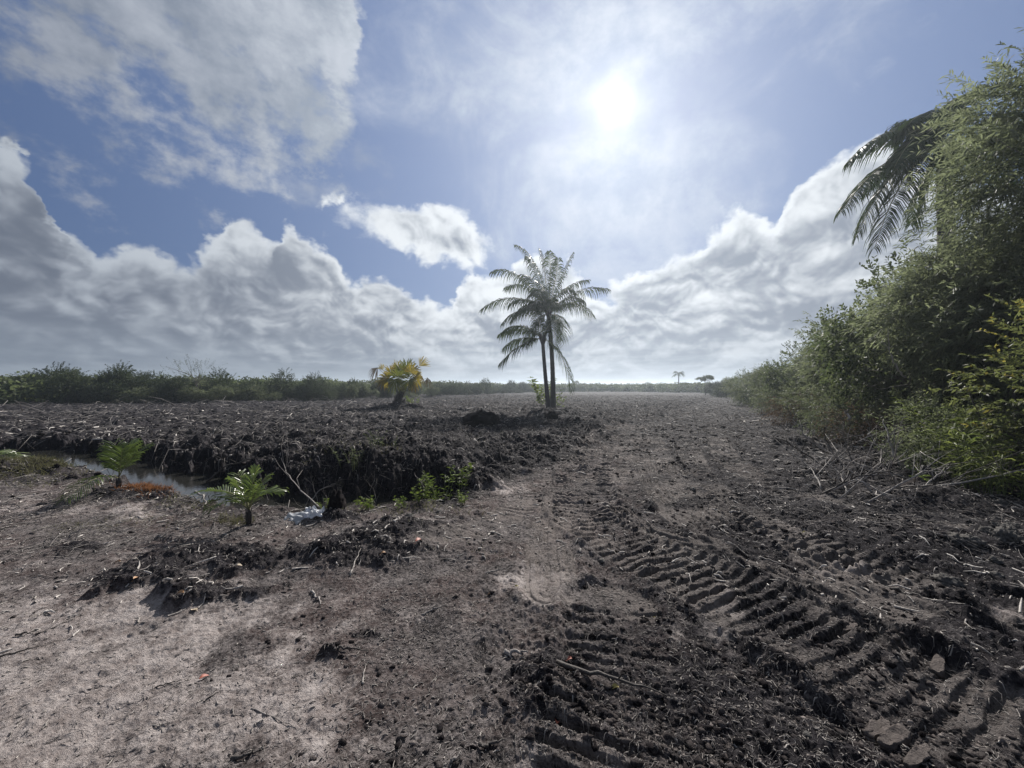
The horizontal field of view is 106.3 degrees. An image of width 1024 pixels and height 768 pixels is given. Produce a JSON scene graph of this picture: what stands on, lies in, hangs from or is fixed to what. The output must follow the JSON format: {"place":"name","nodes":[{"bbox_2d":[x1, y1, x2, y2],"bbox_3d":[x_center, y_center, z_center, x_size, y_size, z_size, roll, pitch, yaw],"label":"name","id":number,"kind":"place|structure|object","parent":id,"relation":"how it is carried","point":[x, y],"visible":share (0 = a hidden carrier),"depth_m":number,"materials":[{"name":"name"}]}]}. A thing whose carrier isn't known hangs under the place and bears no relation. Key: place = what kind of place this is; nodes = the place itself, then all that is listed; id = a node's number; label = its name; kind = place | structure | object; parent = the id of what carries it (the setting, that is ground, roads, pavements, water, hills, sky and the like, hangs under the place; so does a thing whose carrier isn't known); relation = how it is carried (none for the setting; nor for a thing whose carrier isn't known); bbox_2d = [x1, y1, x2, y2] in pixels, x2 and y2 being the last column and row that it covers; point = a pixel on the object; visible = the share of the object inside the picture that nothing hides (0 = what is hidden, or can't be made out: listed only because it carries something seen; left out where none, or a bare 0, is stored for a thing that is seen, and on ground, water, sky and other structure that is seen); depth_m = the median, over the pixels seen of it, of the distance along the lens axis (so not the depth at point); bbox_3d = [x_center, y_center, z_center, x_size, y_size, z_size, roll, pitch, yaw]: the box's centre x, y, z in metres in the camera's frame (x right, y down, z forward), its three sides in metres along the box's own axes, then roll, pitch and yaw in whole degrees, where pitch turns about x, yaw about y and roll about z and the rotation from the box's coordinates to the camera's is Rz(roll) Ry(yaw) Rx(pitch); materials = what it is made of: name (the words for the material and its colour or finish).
{"place":"outdoors","nodes":[
{"label":"outdoors","id":0,"kind":"place"},
{"bbox_2d":[3,449,424,510],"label":"ditch water","id":1,"kind":"structure","parent":0,"point":[189,484],"depth_m":7.13,"materials":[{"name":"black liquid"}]},
{"bbox_2d":[0,391,1023,767],"bbox_3d":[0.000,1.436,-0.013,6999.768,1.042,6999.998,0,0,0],"label":"ground","id":2,"kind":"structure","parent":0,"point":[992,617],"depth_m":2.84,"materials":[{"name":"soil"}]},
{"bbox_2d":[0,449,33,458],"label":"palm sapling","id":3,"kind":"object","parent":2,"relation":"on","point":[2,452],"visible":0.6,"depth_m":7.56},
{"bbox_2d":[7,370,52,401],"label":"hedge shrub","id":4,"kind":"object","parent":2,"relation":"on","point":[37,375],"visible":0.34,"depth_m":33.86,"materials":[{"name":"green plant"}]},
{"bbox_2d":[0,453,95,490],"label":"grey grass","id":5,"kind":"structure","parent":2,"relation":"on","point":[50,464],"depth_m":6.87,"materials":[{"name":"plant"}]},
{"bbox_2d":[15,361,92,401],"bbox_3d":[-43.627,0.148,36.712,5.590,4.792,5.163,0,-1,-23],"label":"hedge tree","id":6,"kind":"object","parent":2,"relation":"on","point":[46,369],"visible":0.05,"depth_m":36.82,"materials":[{"name":"green plant"}]},
{"bbox_2d":[37,366,95,402],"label":"hedge shrub","id":7,"kind":"object","parent":2,"relation":"on","point":[70,387],"visible":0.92,"depth_m":33.62,"materials":[{"name":"green plant"}]},
{"bbox_2d":[53,438,154,504],"bbox_3d":[-5.860,1.242,5.683,0.773,0.793,1.385,0,-1,-22],"label":"palm sapling","id":8,"kind":"object","parent":2,"relation":"on","point":[131,447],"visible":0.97,"depth_m":5.82,"materials":[{"name":"plant"}]},
{"bbox_2d":[84,378,131,403],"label":"hedge shrub","id":9,"kind":"object","parent":2,"relation":"on","point":[95,395],"visible":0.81,"depth_m":34.08,"materials":[{"name":"green plant"}]},
{"bbox_2d":[93,369,132,398],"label":"hedge shrub","id":10,"kind":"object","parent":2,"relation":"on","point":[100,382],"visible":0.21,"depth_m":35.62,"materials":[{"name":"green plant"}]},
{"bbox_2d":[89,360,137,400],"bbox_3d":[-37.587,-0.041,36.198,4.335,4.692,3.319,0,-1,17],"label":"hedge tree","id":11,"kind":"object","parent":2,"relation":"on","point":[101,377],"visible":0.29,"depth_m":35.96,"materials":[{"name":"green plant"}]},
{"bbox_2d":[102,370,149,397],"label":"hedge shrub","id":12,"kind":"object","parent":2,"relation":"on","point":[132,379],"visible":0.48,"depth_m":36.37,"materials":[{"name":"green plant"}]},
{"bbox_2d":[108,386,153,402],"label":"hedge shrub","id":13,"kind":"object","parent":2,"relation":"on","point":[138,394],"visible":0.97,"depth_m":34.26,"materials":[{"name":"green plant"}]},
{"bbox_2d":[100,480,183,498],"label":"rusty grass","id":14,"kind":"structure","parent":2,"relation":"on","point":[148,486],"depth_m":5.69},
{"bbox_2d":[131,371,177,401],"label":"hedge shrub","id":15,"kind":"object","parent":2,"relation":"on","point":[154,392],"visible":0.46,"depth_m":36.43,"materials":[{"name":"green plant"}]},
{"bbox_2d":[151,376,195,402],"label":"hedge shrub","id":16,"kind":"object","parent":2,"relation":"on","point":[171,388],"visible":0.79,"depth_m":35.29,"materials":[{"name":"green plant"}]},
{"bbox_2d":[157,354,220,401],"bbox_3d":[-31.227,-0.457,37.165,5.055,4.781,4.293,0,0,-12],"label":"bare topped tree","id":17,"kind":"object","parent":2,"relation":"on","point":[196,378],"visible":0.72,"depth_m":37.26,"materials":[{"name":"grey plant"}]},
{"bbox_2d":[174,386,209,401],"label":"hedge shrub","id":18,"kind":"object","parent":2,"relation":"on","point":[199,395],"visible":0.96,"depth_m":35.42,"materials":[{"name":"green plant"}]},
{"bbox_2d":[201,375,229,400],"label":"hedge shrub","id":19,"kind":"object","parent":2,"relation":"on","point":[217,383],"visible":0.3,"depth_m":38.09,"materials":[{"name":"green plant"}]},
{"bbox_2d":[203,384,234,400],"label":"hedge shrub","id":20,"kind":"object","parent":2,"relation":"on","point":[222,391],"visible":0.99,"depth_m":36.21,"materials":[{"name":"green plant"}]},
{"bbox_2d":[202,366,239,400],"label":"hedge shrub","id":21,"kind":"object","parent":2,"relation":"on","point":[229,378],"visible":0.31,"depth_m":40.27,"materials":[{"name":"green plant"}]},
{"bbox_2d":[205,449,271,482],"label":"ditch branch","id":22,"kind":"object","parent":2,"relation":"on","point":[212,477],"visible":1,"depth_m":6.37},
{"bbox_2d":[188,463,289,524],"bbox_3d":[-3.172,1.291,4.352,1.097,0.716,0.718,0,0,0],"label":"palm sapling","id":23,"kind":"object","parent":2,"relation":"on","point":[255,494],"visible":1,"depth_m":4.40,"materials":[{"name":"plant"}]},
{"bbox_2d":[222,380,260,400],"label":"hedge shrub","id":24,"kind":"object","parent":2,"relation":"on","point":[241,388],"visible":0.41,"depth_m":38.41,"materials":[{"name":"green plant"}]},
{"bbox_2d":[227,383,267,400],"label":"hedge shrub","id":25,"kind":"object","parent":2,"relation":"on","point":[256,395],"visible":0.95,"depth_m":37.46,"materials":[{"name":"green plant"}]},
{"bbox_2d":[32,512,495,554],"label":"sparse grass","id":26,"kind":"structure","parent":2,"relation":"on","point":[137,522],"depth_m":4.44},
{"bbox_2d":[261,368,298,400],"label":"hedge shrub","id":27,"kind":"object","parent":2,"relation":"on","point":[276,387],"visible":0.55,"depth_m":42.31,"materials":[{"name":"green plant"}]},
{"bbox_2d":[275,383,301,400],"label":"hedge shrub","id":28,"kind":"object","parent":2,"relation":"on","point":[289,394],"visible":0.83,"depth_m":41.17,"materials":[{"name":"green plant"}]},
{"bbox_2d":[203,438,400,525],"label":"dry tufts","id":29,"kind":"object","parent":2,"relation":"on","point":[234,519],"visible":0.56,"depth_m":4.58,"materials":[{"name":"brown plant"}]},
{"bbox_2d":[291,385,313,400],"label":"hedge shrub","id":30,"kind":"object","parent":2,"relation":"on","point":[301,395],"visible":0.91,"depth_m":40.43,"materials":[{"name":"green plant"}]},
{"bbox_2d":[283,506,324,524],"bbox_3d":[-2.466,1.570,4.494,0.515,0.225,0.265,0,0,0],"label":"plastic sheet","id":31,"kind":"object","parent":2,"relation":"on","point":[312,512],"visible":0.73,"depth_m":4.53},
{"bbox_2d":[295,370,327,399],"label":"hedge shrub","id":32,"kind":"object","parent":2,"relation":"on","point":[311,380],"visible":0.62,"depth_m":42.23,"materials":[{"name":"green plant"}]},
{"bbox_2d":[310,381,337,400],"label":"hedge shrub","id":33,"kind":"object","parent":2,"relation":"on","point":[323,394],"visible":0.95,"depth_m":40.80,"materials":[{"name":"green plant"}]},
{"bbox_2d":[94,423,568,515],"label":"bank grass","id":34,"kind":"structure","parent":2,"relation":"on","point":[168,505],"depth_m":5.03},
{"bbox_2d":[327,489,345,509],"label":"dark clump","id":35,"kind":"object","parent":2,"relation":"on","point":[337,499],"visible":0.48,"depth_m":4.70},
{"bbox_2d":[329,446,364,470],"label":"weed","id":36,"kind":"object","parent":2,"relation":"on","point":[353,459],"visible":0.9,"depth_m":6.47,"materials":[{"name":"green plant"}]},
{"bbox_2d":[343,383,361,398],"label":"hedge shrub","id":37,"kind":"object","parent":2,"relation":"on","point":[347,393],"visible":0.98,"depth_m":43.16,"materials":[{"name":"green plant"}]},
{"bbox_2d":[346,377,367,397],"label":"hedge shrub","id":38,"kind":"object","parent":2,"relation":"on","point":[360,393],"visible":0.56,"depth_m":45.27,"materials":[{"name":"green plant"}]},
{"bbox_2d":[354,495,374,510],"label":"weed","id":39,"kind":"object","parent":2,"relation":"on","point":[368,504],"visible":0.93,"depth_m":4.94,"materials":[{"name":"green plant"}]},
{"bbox_2d":[368,356,432,402],"bbox_3d":[-7.567,-0.042,26.398,4.084,3.885,3.035,0,-1,44],"label":"fan palm","id":40,"kind":"object","parent":2,"relation":"on","point":[401,370],"visible":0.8,"depth_m":26.22,"materials":[{"name":"plant"}]},
{"bbox_2d":[409,477,431,503],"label":"weed","id":41,"kind":"object","parent":2,"relation":"on","point":[417,492],"visible":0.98,"depth_m":5.14,"materials":[{"name":"green plant"}]},
{"bbox_2d":[422,464,457,501],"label":"weed","id":42,"kind":"object","parent":2,"relation":"on","point":[435,493],"visible":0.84,"depth_m":5.53,"materials":[{"name":"green plant"}]},
{"bbox_2d":[0,371,880,403],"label":"distant scrub","id":43,"kind":"object","parent":2,"relation":"on","point":[682,387],"visible":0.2,"depth_m":77.61,"materials":[{"name":"green plant"}]},
{"bbox_2d":[443,381,456,394],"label":"hedge shrub","id":44,"kind":"object","parent":2,"relation":"on","point":[451,389],"visible":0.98,"depth_m":60.66,"materials":[{"name":"green plant"}]},
{"bbox_2d":[453,463,472,489],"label":"weed","id":45,"kind":"object","parent":2,"relation":"on","point":[465,474],"visible":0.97,"depth_m":5.87,"materials":[{"name":"green plant"}]},
{"bbox_2d":[462,409,499,426],"bbox_3d":[-1.163,1.280,14.319,1.436,0.680,1.037,0,0,8],"label":"root mound","id":46,"kind":"object","parent":2,"relation":"on","point":[477,418],"visible":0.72,"depth_m":13.95,"materials":[{"name":"soil"}]},
{"bbox_2d":[0,391,1023,576],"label":"branch litter","id":47,"kind":"object","parent":2,"relation":"on","point":[362,425],"visible":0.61,"depth_m":8.93,"materials":[{"name":"wood"}]},
{"bbox_2d":[0,399,1023,671],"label":"slab litter","id":48,"kind":"object","parent":2,"relation":"on","point":[512,525],"visible":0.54,"depth_m":4.20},
{"bbox_2d":[0,399,1023,767],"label":"muck clods","id":49,"kind":"object","parent":2,"relation":"on","point":[704,729],"visible":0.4,"depth_m":2.23,"materials":[{"name":"soil"}]},
{"bbox_2d":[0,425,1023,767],"bbox_3d":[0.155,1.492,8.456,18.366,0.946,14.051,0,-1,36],"label":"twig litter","id":50,"kind":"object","parent":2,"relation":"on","point":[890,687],"visible":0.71,"depth_m":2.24,"materials":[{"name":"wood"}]},
{"bbox_2d":[1,426,1023,767],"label":"dry clods","id":51,"kind":"object","parent":2,"relation":"on","point":[841,668],"visible":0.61,"depth_m":2.12,"materials":[{"name":"soil"}]},
{"bbox_2d":[502,649,527,658],"bbox_3d":[0.013,1.576,2.240,0.169,0.072,0.051,0,-1,29],"label":"fallen stick","id":52,"kind":"object","parent":2,"relation":"on","point":[509,653],"visible":0.98,"depth_m":2.25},
{"bbox_2d":[496,311,574,407],"bbox_3d":[1.397,-1.588,22.915,4.849,6.787,3.263,0,0,7],"label":"coconut palm","id":53,"kind":"object","parent":2,"relation":"on","point":[526,330],"visible":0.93,"depth_m":23.31,"materials":[{"name":"green plant"}]},
{"bbox_2d":[528,377,555,405],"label":"weed","id":54,"kind":"object","parent":2,"relation":"on","point":[535,386],"visible":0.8,"depth_m":24.26,"materials":[{"name":"green plant"}]},
{"bbox_2d":[479,244,610,407],"bbox_3d":[2.054,-3.655,23.910,7.074,10.630,5.104,0,-1,-30],"label":"coconut palm","id":55,"kind":"object","parent":2,"relation":"on","point":[544,302],"visible":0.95,"depth_m":23.77,"materials":[{"name":"green plant"}]},
{"bbox_2d":[556,659,666,695],"bbox_3d":[0.512,1.540,2.047,0.583,0.118,0.084,0,-1,22],"label":"fallen stick","id":56,"kind":"object","parent":2,"relation":"on","point":[570,666],"visible":1,"depth_m":2.09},
{"bbox_2d":[712,380,734,397],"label":"thicket shrub","id":57,"kind":"object","parent":2,"relation":"on","point":[719,393],"visible":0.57,"depth_m":54.76,"materials":[{"name":"green plant"}]},
{"bbox_2d":[717,371,761,405],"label":"bush","id":58,"kind":"object","parent":2,"relation":"on","point":[739,394],"visible":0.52,"depth_m":32.89,"materials":[{"name":"green plant"}]},
{"bbox_2d":[744,363,803,404],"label":"thicket shrub","id":59,"kind":"object","parent":2,"relation":"on","point":[753,378],"visible":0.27,"depth_m":26.59,"materials":[{"name":"green plant"}]},
{"bbox_2d":[744,378,818,413],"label":"bush","id":60,"kind":"object","parent":2,"relation":"on","point":[763,397],"visible":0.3,"depth_m":22.54,"materials":[{"name":"green plant"}]},
{"bbox_2d":[758,420,825,466],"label":"brush branch","id":61,"kind":"object","parent":2,"relation":"on","point":[793,446],"visible":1,"depth_m":7.08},
{"bbox_2d":[756,388,842,426],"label":"bush","id":62,"kind":"object","parent":2,"relation":"on","point":[789,414],"visible":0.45,"depth_m":15.50,"materials":[{"name":"green plant"}]},
{"bbox_2d":[756,335,848,413],"bbox_3d":[16.041,-0.415,21.016,4.786,4.669,3.722,0,0,13],"label":"thicket shrub","id":63,"kind":"object","parent":2,"relation":"on","point":[776,382],"visible":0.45,"depth_m":21.40,"materials":[{"name":"green plant"}]},
{"bbox_2d":[767,380,854,426],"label":"bush","id":64,"kind":"object","parent":2,"relation":"on","point":[789,397],"visible":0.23,"depth_m":15.36,"materials":[{"name":"green plant"}]},
{"bbox_2d":[782,311,880,404],"bbox_3d":[14.002,-0.771,16.558,3.957,5.065,4.117,0,-1,19],"label":"thicket shrub","id":65,"kind":"object","parent":2,"relation":"on","point":[797,361],"visible":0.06,"depth_m":16.91,"materials":[{"name":"green plant"}]},
{"bbox_2d":[801,434,873,492],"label":"brush branch","id":66,"kind":"object","parent":2,"relation":"on","point":[865,485],"visible":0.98,"depth_m":5.60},
{"bbox_2d":[815,439,872,482],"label":"brush branch","id":67,"kind":"object","parent":2,"relation":"on","point":[834,480],"visible":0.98,"depth_m":5.42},
{"bbox_2d":[787,381,919,445],"bbox_3d":[9.993,0.964,11.118,2.624,2.161,3.240,0,-1,-32],"label":"bush","id":68,"kind":"object","parent":2,"relation":"on","point":[814,412],"visible":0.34,"depth_m":11.55,"materials":[{"name":"green plant"}]},
{"bbox_2d":[797,306,919,425],"bbox_3d":[11.943,-0.490,13.005,3.880,4.527,4.288,0,-1,19],"label":"thicket shrub","id":69,"kind":"object","parent":2,"relation":"on","point":[811,372],"visible":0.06,"depth_m":13.57,"materials":[{"name":"green plant"}]},
{"bbox_2d":[838,433,907,499],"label":"brush branch","id":70,"kind":"object","parent":2,"relation":"on","point":[876,465],"visible":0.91,"depth_m":5.21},
{"bbox_2d":[810,395,942,448],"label":"bush","id":71,"kind":"object","parent":2,"relation":"on","point":[855,421],"visible":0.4,"depth_m":9.92,"materials":[{"name":"green plant"}]},
{"bbox_2d":[862,716,891,741],"bbox_3d":[1.695,1.604,1.777,0.187,0.054,0.073,-3,3,-22],"label":"mud slab","id":72,"kind":"object","parent":2,"relation":"on","point":[873,729],"depth_m":1.77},
{"bbox_2d":[830,466,928,507],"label":"brush branch","id":73,"kind":"object","parent":2,"relation":"on","point":[846,483],"visible":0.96,"depth_m":4.93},
{"bbox_2d":[822,454,911,493],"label":"brush branch","id":74,"kind":"object","parent":73,"relation":"on","point":[840,484],"visible":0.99,"depth_m":5.12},
{"bbox_2d":[818,390,958,445],"bbox_3d":[9.960,1.024,10.148,2.880,1.921,2.332,0,-1,31],"label":"bush","id":75,"kind":"object","parent":2,"relation":"on","point":[872,403],"visible":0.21,"depth_m":10.18,"materials":[{"name":"green plant"}]},
{"bbox_2d":[877,723,911,753],"bbox_3d":[1.706,1.587,1.714,0.191,0.064,0.072,0,1,-22],"label":"mud slab","id":76,"kind":"object","parent":2,"relation":"on","point":[897,734],"depth_m":1.71,"materials":[{"name":"soil"}]},
{"bbox_2d":[846,400,945,450],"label":"bush","id":77,"kind":"object","parent":2,"relation":"on","point":[868,426],"visible":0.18,"depth_m":9.63,"materials":[{"name":"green plant"}]},
{"bbox_2d":[867,417,926,471],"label":"dead branch","id":78,"kind":"object","parent":2,"relation":"on","point":[892,447],"visible":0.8,"depth_m":6.72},
{"bbox_2d":[866,412,930,486],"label":"brush branch","id":79,"kind":"object","parent":2,"relation":"on","point":[893,478],"visible":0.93,"depth_m":5.17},
{"bbox_2d":[803,238,1022,431],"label":"thicket shrub","id":80,"kind":"object","parent":2,"relation":"on","point":[849,362],"visible":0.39,"depth_m":10.72,"materials":[{"name":"green plant"}]},
{"bbox_2d":[903,743,931,767],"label":"mud slab","id":81,"kind":"object","parent":2,"relation":"on","point":[916,756],"depth_m":1.62,"materials":[{"name":"soil"}]},
{"bbox_2d":[868,444,966,502],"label":"brush branch","id":82,"kind":"object","parent":2,"relation":"on","point":[887,491],"visible":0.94,"depth_m":4.99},
{"bbox_2d":[830,288,1015,451],"bbox_3d":[10.465,-0.370,9.501,3.736,4.327,3.173,0,0,1],"label":"sparse shrub","id":83,"kind":"object","parent":2,"relation":"on","point":[901,388],"visible":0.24,"depth_m":9.58,"materials":[{"name":"green plant"}]},
{"bbox_2d":[919,464,935,483],"bbox_3d":[6.342,1.442,5.878,0.209,0.430,0.204,0,-1,16],"label":"stump","id":84,"kind":"object","parent":2,"relation":"on","point":[922,467],"visible":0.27,"depth_m":5.82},
{"bbox_2d":[833,88,1022,415],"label":"royal palm","id":85,"kind":"object","parent":2,"relation":"on","point":[896,163],"visible":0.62,"depth_m":11.29,"materials":[{"name":"green plant"}]},
{"bbox_2d":[838,215,1023,443],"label":"feathery tree","id":86,"kind":"object","parent":2,"relation":"on","point":[900,305],"visible":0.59,"depth_m":8.59,"materials":[{"name":"green plant"}]},
{"bbox_2d":[930,654,945,678],"bbox_3d":[2.405,1.595,2.167,0.198,0.056,0.060,-3,5,-38],"label":"mud slab","id":87,"kind":"object","parent":2,"relation":"on","point":[937,666],"depth_m":2.15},
{"bbox_2d":[888,390,990,457],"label":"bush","id":88,"kind":"object","parent":2,"relation":"on","point":[956,408],"visible":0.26,"depth_m":7.57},
{"bbox_2d":[864,391,1023,486],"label":"bush","id":89,"kind":"object","parent":2,"relation":"on","point":[912,445],"visible":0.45,"depth_m":6.64,"materials":[{"name":"green plant"}]},
{"bbox_2d":[930,572,964,586],"bbox_3d":[3.520,1.583,3.111,0.170,0.096,0.208,0,0,-9],"label":"rock","id":90,"kind":"object","parent":2,"relation":"on","point":[947,580],"visible":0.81,"depth_m":3.07,"materials":[{"name":"stone"}]},
{"bbox_2d":[878,227,1020,417],"bbox_3d":[13.673,-1.542,11.527,4.550,6.677,4.735,0,0,8],"label":"thicket shrub","id":91,"kind":"object","parent":2,"relation":"on","point":[933,262],"visible":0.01,"depth_m":12.05,"materials":[{"name":"green plant"}]},
{"bbox_2d":[889,27,1023,377],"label":"feathery tree","id":92,"kind":"object","parent":2,"relation":"on","point":[1009,123],"visible":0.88,"depth_m":7.26,"materials":[{"name":"green plant"}]},
{"bbox_2d":[890,220,1023,464],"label":"thicket shrub","id":93,"kind":"object","parent":2,"relation":"on","point":[1013,393],"visible":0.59,"depth_m":7.77,"materials":[{"name":"green plant"}]},
{"bbox_2d":[893,396,1021,477],"bbox_3d":[7.421,0.937,6.418,1.517,1.455,1.507,0,0,0],"label":"cane clump","id":94,"kind":"object","parent":2,"relation":"on","point":[952,424],"visible":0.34,"depth_m":6.45,"materials":[{"name":"plant"}]},
{"bbox_2d":[949,532,966,545],"bbox_3d":[4.229,1.460,3.658,0.119,0.099,0.225,0,-1,40],"label":"rock","id":95,"kind":"object","parent":2,"relation":"on","point":[956,536],"visible":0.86,"depth_m":3.62,"materials":[{"name":"stone"}]},
{"bbox_2d":[894,419,1023,462],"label":"brush branch","id":96,"kind":"object","parent":2,"relation":"on","point":[974,451],"visible":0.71,"depth_m":5.67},
{"bbox_2d":[901,433,1022,486],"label":"brush branch","id":97,"kind":"object","parent":2,"relation":"on","point":[914,485],"visible":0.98,"depth_m":4.65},
{"bbox_2d":[914,291,1023,403],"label":"thicket shrub","id":98,"kind":"object","parent":2,"relation":"on","point":[974,397],"visible":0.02,"depth_m":8.94,"materials":[{"name":"green plant"}]},
{"bbox_2d":[918,423,1023,499],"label":"cane clump","id":99,"kind":"object","parent":2,"relation":"on","point":[961,460],"visible":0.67,"depth_m":5.59,"materials":[{"name":"plant"}]},
{"bbox_2d":[919,293,1023,464],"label":"glossy shrub","id":100,"kind":"object","parent":2,"relation":"on","point":[1011,361],"visible":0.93,"depth_m":5.87,"materials":[{"name":"green plant"}]},
{"bbox_2d":[963,534,987,547],"bbox_3d":[4.332,1.470,3.618,0.215,0.101,0.179,0,-1,-25],"label":"rock","id":101,"kind":"object","parent":2,"relation":"on","point":[976,540],"visible":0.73,"depth_m":3.58,"materials":[{"name":"stone"}]},
{"bbox_2d":[936,440,1023,499],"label":"cane clump","id":102,"kind":"object","parent":2,"relation":"on","point":[995,480],"visible":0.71,"depth_m":5.38,"materials":[{"name":"plant"}]},
{"bbox_2d":[936,452,1023,485],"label":"brush branch","id":103,"kind":"object","parent":2,"relation":"on","point":[957,482],"visible":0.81,"depth_m":5.39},
{"bbox_2d":[992,525,1012,542],"bbox_3d":[4.673,1.425,3.654,0.200,0.141,0.208,0,0,15],"label":"rock","id":104,"kind":"object","parent":2,"relation":"on","point":[1002,534],"visible":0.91,"depth_m":3.61,"materials":[{"name":"stone"}]},
{"bbox_2d":[0,0,1023,384],"label":"sky","id":105,"kind":"structure","parent":0,"point":[252,188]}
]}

